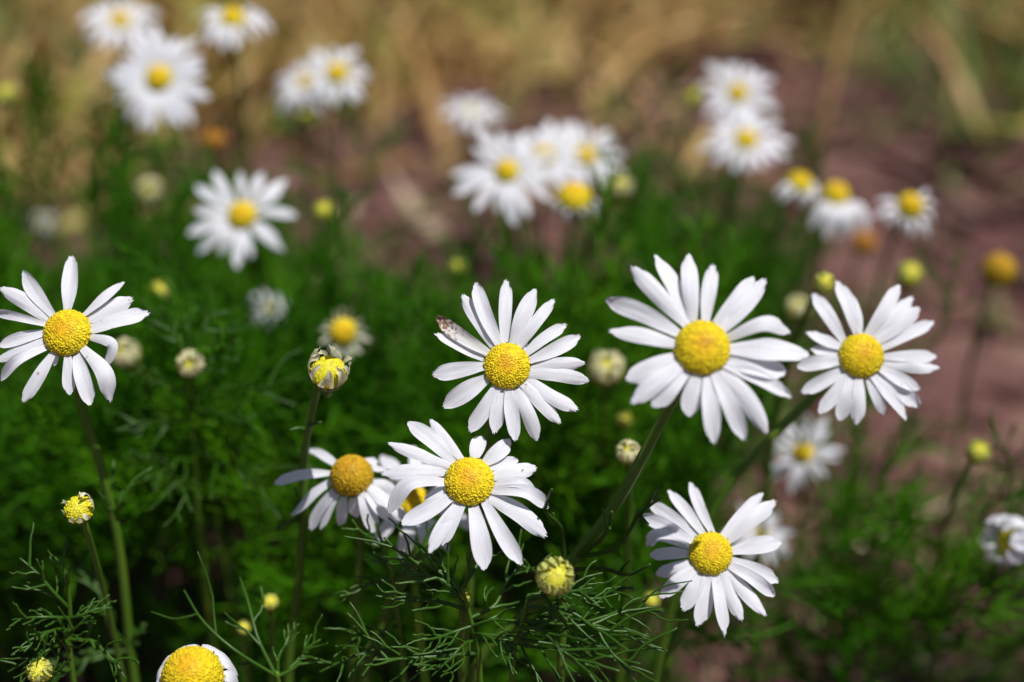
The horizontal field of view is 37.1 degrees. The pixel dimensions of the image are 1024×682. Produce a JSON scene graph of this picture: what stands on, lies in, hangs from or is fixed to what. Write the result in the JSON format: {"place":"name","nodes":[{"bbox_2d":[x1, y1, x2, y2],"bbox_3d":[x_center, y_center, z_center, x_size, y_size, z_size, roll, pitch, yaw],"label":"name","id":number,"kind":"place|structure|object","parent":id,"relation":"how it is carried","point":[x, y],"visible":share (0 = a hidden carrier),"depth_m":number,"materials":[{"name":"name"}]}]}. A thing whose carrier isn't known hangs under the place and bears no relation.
{"place":"outdoors","nodes":[
{"label":"outdoors","id":0,"kind":"place"},
{"bbox_2d":[0,0,1023,681],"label":"ground","id":1,"kind":"structure","parent":0,"point":[998,362],"depth_m":1.07,"materials":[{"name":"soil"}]},
{"bbox_2d":[0,82,44,291],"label":"daisy bud","id":2,"kind":"object","parent":1,"relation":"on","point":[8,97],"visible":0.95,"depth_m":0.68,"materials":[{"name":"green plant"}]},
{"bbox_2d":[25,657,52,681],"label":"daisy bud","id":3,"kind":"object","parent":1,"relation":"on","point":[36,670],"visible":1,"depth_m":0.38,"materials":[{"name":"yellow plant"}]},
{"bbox_2d":[30,213,61,280],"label":"daisy","id":4,"kind":"object","parent":1,"relation":"on","point":[45,225],"visible":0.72,"depth_m":0.80,"materials":[{"name":"white plant"}]},
{"bbox_2d":[0,522,139,681],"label":"leafy sprig","id":5,"kind":"object","parent":1,"relation":"on","point":[43,636],"visible":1,"depth_m":0.39,"materials":[{"name":"green plant"}]},
{"bbox_2d":[0,255,152,681],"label":"daisy","id":6,"kind":"object","parent":1,"relation":"on","point":[67,332],"visible":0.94,"depth_m":0.39,"materials":[{"name":"white plant"}]},
{"bbox_2d":[60,491,126,681],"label":"daisy bud","id":7,"kind":"object","parent":1,"relation":"on","point":[79,509],"visible":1,"depth_m":0.40,"materials":[{"name":"yellow plant"}]},
{"bbox_2d":[79,0,158,214],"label":"daisy","id":8,"kind":"object","parent":1,"relation":"on","point":[121,21],"visible":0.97,"depth_m":0.70,"materials":[{"name":"white plant"}]},
{"bbox_2d":[103,23,210,535],"bbox_3d":[-0.145,-0.005,0.663,0.036,0.269,0.053,-17,33,-29],"label":"daisy","id":9,"kind":"object","parent":1,"relation":"on","point":[159,68],"visible":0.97,"depth_m":0.60,"materials":[{"name":"white plant"}]},
{"bbox_2d":[112,338,209,644],"bbox_3d":[-0.119,0.089,0.543,0.010,0.215,0.033,8,29,16],"label":"daisy bud","id":10,"kind":"object","parent":1,"relation":"on","point":[127,351],"visible":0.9,"depth_m":0.48,"materials":[{"name":"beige plant"}]},
{"bbox_2d":[134,175,197,568],"bbox_3d":[-0.145,0.024,0.662,0.011,0.218,0.043,-4,28,-7],"label":"daisy bud","id":11,"kind":"object","parent":1,"relation":"on","point":[154,191],"visible":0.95,"depth_m":0.60,"materials":[{"name":"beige plant"}]},
{"bbox_2d":[151,280,217,648],"bbox_3d":[-0.124,0.067,0.593,0.009,0.207,0.020,0,28,0],"label":"daisy bud","id":12,"kind":"object","parent":1,"relation":"on","point":[158,287],"visible":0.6,"depth_m":0.54,"materials":[{"name":"plant"}]},
{"bbox_2d":[156,644,237,681],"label":"daisy","id":13,"kind":"object","parent":1,"relation":"on","point":[198,663],"visible":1,"depth_m":0.37,"materials":[{"name":"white plant"}]},
{"bbox_2d":[103,288,314,648],"bbox_3d":[-0.089,0.098,0.494,0.061,0.242,0.046,-10,30,-18],"label":"leafy sprig","id":14,"kind":"object","parent":1,"relation":"on","point":[175,482],"visible":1,"depth_m":0.46,"materials":[{"name":"green plant"}]},
{"bbox_2d":[176,348,245,681],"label":"daisy bud","id":15,"kind":"object","parent":1,"relation":"on","point":[190,364],"visible":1,"depth_m":0.50,"materials":[{"name":"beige plant"}]},
{"bbox_2d":[199,126,229,522],"bbox_3d":[-0.129,0.005,0.693,0.012,0.224,0.038,-12,30,-21],"label":"seed head","id":16,"kind":"object","parent":1,"relation":"on","point":[216,136],"visible":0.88,"depth_m":0.63},
{"bbox_2d":[194,7,278,330],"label":"daisy","id":17,"kind":"object","parent":1,"relation":"on","point":[233,19],"visible":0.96,"depth_m":0.61,"materials":[{"name":"white plant"}]},
{"bbox_2d":[151,551,327,681],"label":"leafy sprig","id":18,"kind":"object","parent":1,"relation":"on","point":[276,673],"visible":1,"depth_m":0.40,"materials":[{"name":"green plant"}]},
{"bbox_2d":[187,171,296,611],"bbox_3d":[-0.098,0.045,0.607,0.035,0.233,0.037,25,37,38],"label":"daisy","id":19,"kind":"object","parent":1,"relation":"on","point":[242,215],"visible":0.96,"depth_m":0.56,"materials":[{"name":"white plant"}]},
{"bbox_2d":[236,620,251,681],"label":"daisy bud","id":20,"kind":"object","parent":1,"relation":"on","point":[245,624],"visible":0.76,"depth_m":0.45,"materials":[{"name":"green plant"}]},
{"bbox_2d":[263,593,278,681],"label":"daisy bud","id":21,"kind":"object","parent":1,"relation":"on","point":[271,604],"visible":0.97,"depth_m":0.43,"materials":[{"name":"yellow plant"}]},
{"bbox_2d":[245,289,301,632],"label":"daisy","id":22,"kind":"object","parent":1,"relation":"on","point":[269,310],"visible":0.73,"depth_m":0.60,"materials":[{"name":"white plant"}]},
{"bbox_2d":[297,107,316,334],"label":"daisy bud","id":23,"kind":"object","parent":1,"relation":"on","point":[307,119],"visible":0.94,"depth_m":0.67,"materials":[{"name":"green plant"}]},
{"bbox_2d":[275,344,351,681],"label":"daisy bud","id":24,"kind":"object","parent":1,"relation":"on","point":[329,374],"visible":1,"depth_m":0.41,"materials":[{"name":"green plant"}]},
{"bbox_2d":[273,56,358,345],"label":"daisy","id":25,"kind":"object","parent":1,"relation":"on","point":[300,82],"visible":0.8,"depth_m":0.69,"materials":[{"name":"white plant"}]},
{"bbox_2d":[313,200,334,630],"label":"daisy bud","id":26,"kind":"object","parent":1,"relation":"on","point":[321,211],"visible":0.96,"depth_m":0.56,"materials":[{"name":"green plant"}]},
{"bbox_2d":[302,47,369,319],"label":"daisy","id":27,"kind":"object","parent":1,"relation":"on","point":[337,73],"visible":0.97,"depth_m":0.65,"materials":[{"name":"white plant"}]},
{"bbox_2d":[274,448,405,681],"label":"daisy","id":28,"kind":"object","parent":1,"relation":"on","point":[351,477],"visible":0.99,"depth_m":0.41,"materials":[{"name":"white plant"}]},
{"bbox_2d":[320,307,371,662],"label":"daisy","id":29,"kind":"object","parent":1,"relation":"on","point":[341,330],"visible":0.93,"depth_m":0.51,"materials":[{"name":"yellow plant"}]},
{"bbox_2d":[299,514,440,681],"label":"leafy sprig","id":30,"kind":"object","parent":1,"relation":"on","point":[359,637],"visible":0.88,"depth_m":0.40,"materials":[{"name":"green plant"}]},
{"bbox_2d":[372,455,469,681],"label":"daisy","id":31,"kind":"object","parent":1,"relation":"on","point":[415,497],"visible":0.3,"depth_m":0.43,"materials":[{"name":"white plant"}]},
{"bbox_2d":[425,259,467,643],"bbox_3d":[-0.026,0.054,0.624,0.012,0.201,0.029,-21,35,-34],"label":"daisy bud","id":32,"kind":"object","parent":1,"relation":"on","point":[455,263],"visible":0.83,"depth_m":0.57,"materials":[{"name":"green plant"}]},
{"bbox_2d":[358,419,548,681],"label":"daisy","id":33,"kind":"object","parent":1,"relation":"on","point":[471,484],"visible":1,"depth_m":0.38,"materials":[{"name":"white plant"}]},
{"bbox_2d":[457,590,470,681],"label":"daisy bud","id":34,"kind":"object","parent":1,"relation":"on","point":[461,621],"visible":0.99,"depth_m":0.40,"materials":[{"name":"green plant"}]},
{"bbox_2d":[344,517,599,681],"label":"leafy sprig","id":35,"kind":"object","parent":1,"relation":"on","point":[446,579],"visible":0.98,"depth_m":0.39,"materials":[{"name":"green plant"}]},
{"bbox_2d":[440,96,507,298],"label":"daisy","id":36,"kind":"object","parent":1,"relation":"on","point":[470,111],"visible":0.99,"depth_m":0.78,"materials":[{"name":"white plant"}]},
{"bbox_2d":[451,128,553,592],"bbox_3d":[0.003,0.027,0.635,0.036,0.237,0.047,23,36,36],"label":"daisy","id":37,"kind":"object","parent":1,"relation":"on","point":[506,172],"visible":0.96,"depth_m":0.58,"materials":[{"name":"white plant"}]},
{"bbox_2d":[432,279,588,679],"bbox_3d":[0.000,0.110,0.444,0.040,0.272,0.027,0,28,0],"label":"daisy","id":38,"kind":"object","parent":1,"relation":"on","point":[507,368],"visible":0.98,"depth_m":0.39,"materials":[{"name":"white plant"}]},
{"bbox_2d":[0,39,1023,681],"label":"feathery foliage","id":39,"kind":"object","parent":1,"relation":"on","point":[368,409],"visible":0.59,"depth_m":0.54,"materials":[{"name":"green plant"}]},
{"bbox_2d":[0,0,1023,240],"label":"dry grass","id":40,"kind":"structure","parent":1,"relation":"on","point":[568,36],"depth_m":1.24,"materials":[{"name":"beige plant"}]},
{"bbox_2d":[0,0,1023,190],"bbox_3d":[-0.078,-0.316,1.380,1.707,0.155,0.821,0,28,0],"label":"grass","id":41,"kind":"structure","parent":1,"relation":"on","point":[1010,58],"depth_m":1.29,"materials":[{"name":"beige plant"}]},
{"bbox_2d":[502,119,582,493],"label":"daisy","id":42,"kind":"object","parent":1,"relation":"on","point":[548,140],"visible":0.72,"depth_m":0.63,"materials":[{"name":"white plant"}]},
{"bbox_2d":[535,556,573,681],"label":"daisy bud","id":43,"kind":"object","parent":1,"relation":"on","point":[554,576],"visible":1,"depth_m":0.36,"materials":[{"name":"yellow plant"}]},
{"bbox_2d":[549,182,597,630],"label":"daisy","id":44,"kind":"object","parent":1,"relation":"on","point":[572,198],"visible":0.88,"depth_m":0.56,"materials":[{"name":"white plant"}]},
{"bbox_2d":[545,121,624,290],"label":"daisy","id":45,"kind":"object","parent":1,"relation":"on","point":[586,153],"visible":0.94,"depth_m":0.64,"materials":[{"name":"white plant"}]},
{"bbox_2d":[509,560,692,681],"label":"leafy sprig","id":46,"kind":"object","parent":1,"relation":"on","point":[565,611],"visible":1,"depth_m":0.38,"materials":[{"name":"green plant"}]},
{"bbox_2d":[588,349,624,681],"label":"daisy bud","id":47,"kind":"object","parent":1,"relation":"on","point":[606,369],"visible":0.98,"depth_m":0.48,"materials":[{"name":"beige plant"}]},
{"bbox_2d":[580,170,633,616],"bbox_3d":[0.037,0.031,0.642,0.023,0.225,0.024,8,29,15],"label":"daisy bud","id":48,"kind":"object","parent":1,"relation":"on","point":[628,183],"visible":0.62,"depth_m":0.58,"materials":[{"name":"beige plant"}]},
{"bbox_2d":[588,411,632,681],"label":"daisy bud","id":49,"kind":"object","parent":1,"relation":"on","point":[622,418],"visible":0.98,"depth_m":0.51,"materials":[{"name":"green plant"}]},
{"bbox_2d":[616,439,640,681],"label":"daisy bud","id":50,"kind":"object","parent":1,"relation":"on","point":[627,451],"visible":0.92,"depth_m":0.44,"materials":[{"name":"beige plant"}]},
{"bbox_2d":[464,254,808,681],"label":"daisy","id":51,"kind":"object","parent":1,"relation":"on","point":[704,347],"visible":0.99,"depth_m":0.35,"materials":[{"name":"white plant"}]},
{"bbox_2d":[625,591,659,681],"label":"daisy bud","id":52,"kind":"object","parent":1,"relation":"on","point":[652,601],"visible":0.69,"depth_m":0.48,"materials":[{"name":"green plant"}]},
{"bbox_2d":[649,87,703,303],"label":"daisy bud","id":53,"kind":"object","parent":1,"relation":"on","point":[693,99],"visible":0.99,"depth_m":0.69,"materials":[{"name":"green plant"}]},
{"bbox_2d":[643,482,781,681],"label":"daisy","id":54,"kind":"object","parent":1,"relation":"on","point":[711,567],"visible":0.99,"depth_m":0.40,"materials":[{"name":"white plant"}]},
{"bbox_2d":[676,106,792,482],"bbox_3d":[0.099,0.002,0.698,0.041,0.223,0.038,0,28,0],"label":"daisy","id":55,"kind":"object","parent":1,"relation":"on","point":[746,139],"visible":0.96,"depth_m":0.65,"materials":[{"name":"white plant"}]},
{"bbox_2d":[699,62,777,445],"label":"daisy","id":56,"kind":"object","parent":1,"relation":"on","point":[736,94],"visible":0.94,"depth_m":0.67,"materials":[{"name":"white plant"}]},
{"bbox_2d":[732,503,792,681],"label":"daisy","id":57,"kind":"object","parent":1,"relation":"on","point":[772,521],"visible":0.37,"depth_m":0.55,"materials":[{"name":"white plant"}]},
{"bbox_2d":[747,293,811,681],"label":"daisy bud","id":58,"kind":"object","parent":1,"relation":"on","point":[795,305],"visible":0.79,"depth_m":0.52,"materials":[{"name":"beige plant"}]},
{"bbox_2d":[747,172,819,560],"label":"daisy","id":59,"kind":"object","parent":1,"relation":"on","point":[801,184],"visible":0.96,"depth_m":0.60,"materials":[{"name":"white plant"}]},
{"bbox_2d":[750,271,834,681],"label":"daisy bud","id":60,"kind":"object","parent":1,"relation":"on","point":[824,282],"visible":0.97,"depth_m":0.51,"materials":[{"name":"green plant"}]},
{"bbox_2d":[652,280,939,681],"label":"daisy","id":61,"kind":"object","parent":1,"relation":"on","point":[859,356],"visible":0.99,"depth_m":0.41,"materials":[{"name":"white plant"}]},
{"bbox_2d":[767,415,844,681],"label":"daisy","id":62,"kind":"object","parent":1,"relation":"on","point":[784,466],"visible":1,"depth_m":0.55,"materials":[{"name":"white plant"}]},
{"bbox_2d":[795,181,868,602],"bbox_3d":[0.125,0.033,0.649,0.023,0.215,0.028,-11,30,-21],"label":"daisy","id":63,"kind":"object","parent":1,"relation":"on","point":[843,210],"visible":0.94,"depth_m":0.60,"materials":[{"name":"white plant"}]},
{"bbox_2d":[819,231,876,493],"bbox_3d":[0.162,0.017,0.741,0.012,0.157,0.022,0,28,0],"label":"flower bud","id":64,"kind":"object","parent":1,"relation":"on","point":[863,243],"visible":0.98,"depth_m":0.70,"materials":[{"name":"plant"}]},
{"bbox_2d":[825,261,923,646],"bbox_3d":[0.142,0.057,0.614,0.010,0.205,0.030,-12,30,-21],"label":"daisy bud","id":65,"kind":"object","parent":1,"relation":"on","point":[909,274],"visible":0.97,"depth_m":0.56,"materials":[{"name":"plant"}]},
{"bbox_2d":[849,189,933,610],"bbox_3d":[0.153,0.036,0.638,0.022,0.218,0.033,10,30,18],"label":"daisy","id":66,"kind":"object","parent":1,"relation":"on","point":[909,206],"visible":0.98,"depth_m":0.58,"materials":[{"name":"white plant"}]},
{"bbox_2d":[932,438,991,679],"bbox_3d":[0.147,0.111,0.527,0.013,0.192,0.028,13,31,23],"label":"daisy bud","id":67,"kind":"object","parent":1,"relation":"on","point":[977,452],"visible":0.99,"depth_m":0.49,"materials":[{"name":"green plant"}]},
{"bbox_2d":[940,253,1016,579],"bbox_3d":[0.192,0.046,0.651,0.014,0.190,0.030,0,28,0],"label":"seed head","id":68,"kind":"object","parent":1,"relation":"on","point":[999,270],"visible":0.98,"depth_m":0.62},
{"bbox_2d":[978,514,1023,681],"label":"daisy","id":69,"kind":"object","parent":1,"relation":"on","point":[1009,537],"visible":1,"depth_m":0.47,"materials":[{"name":"white plant"}]}
]}

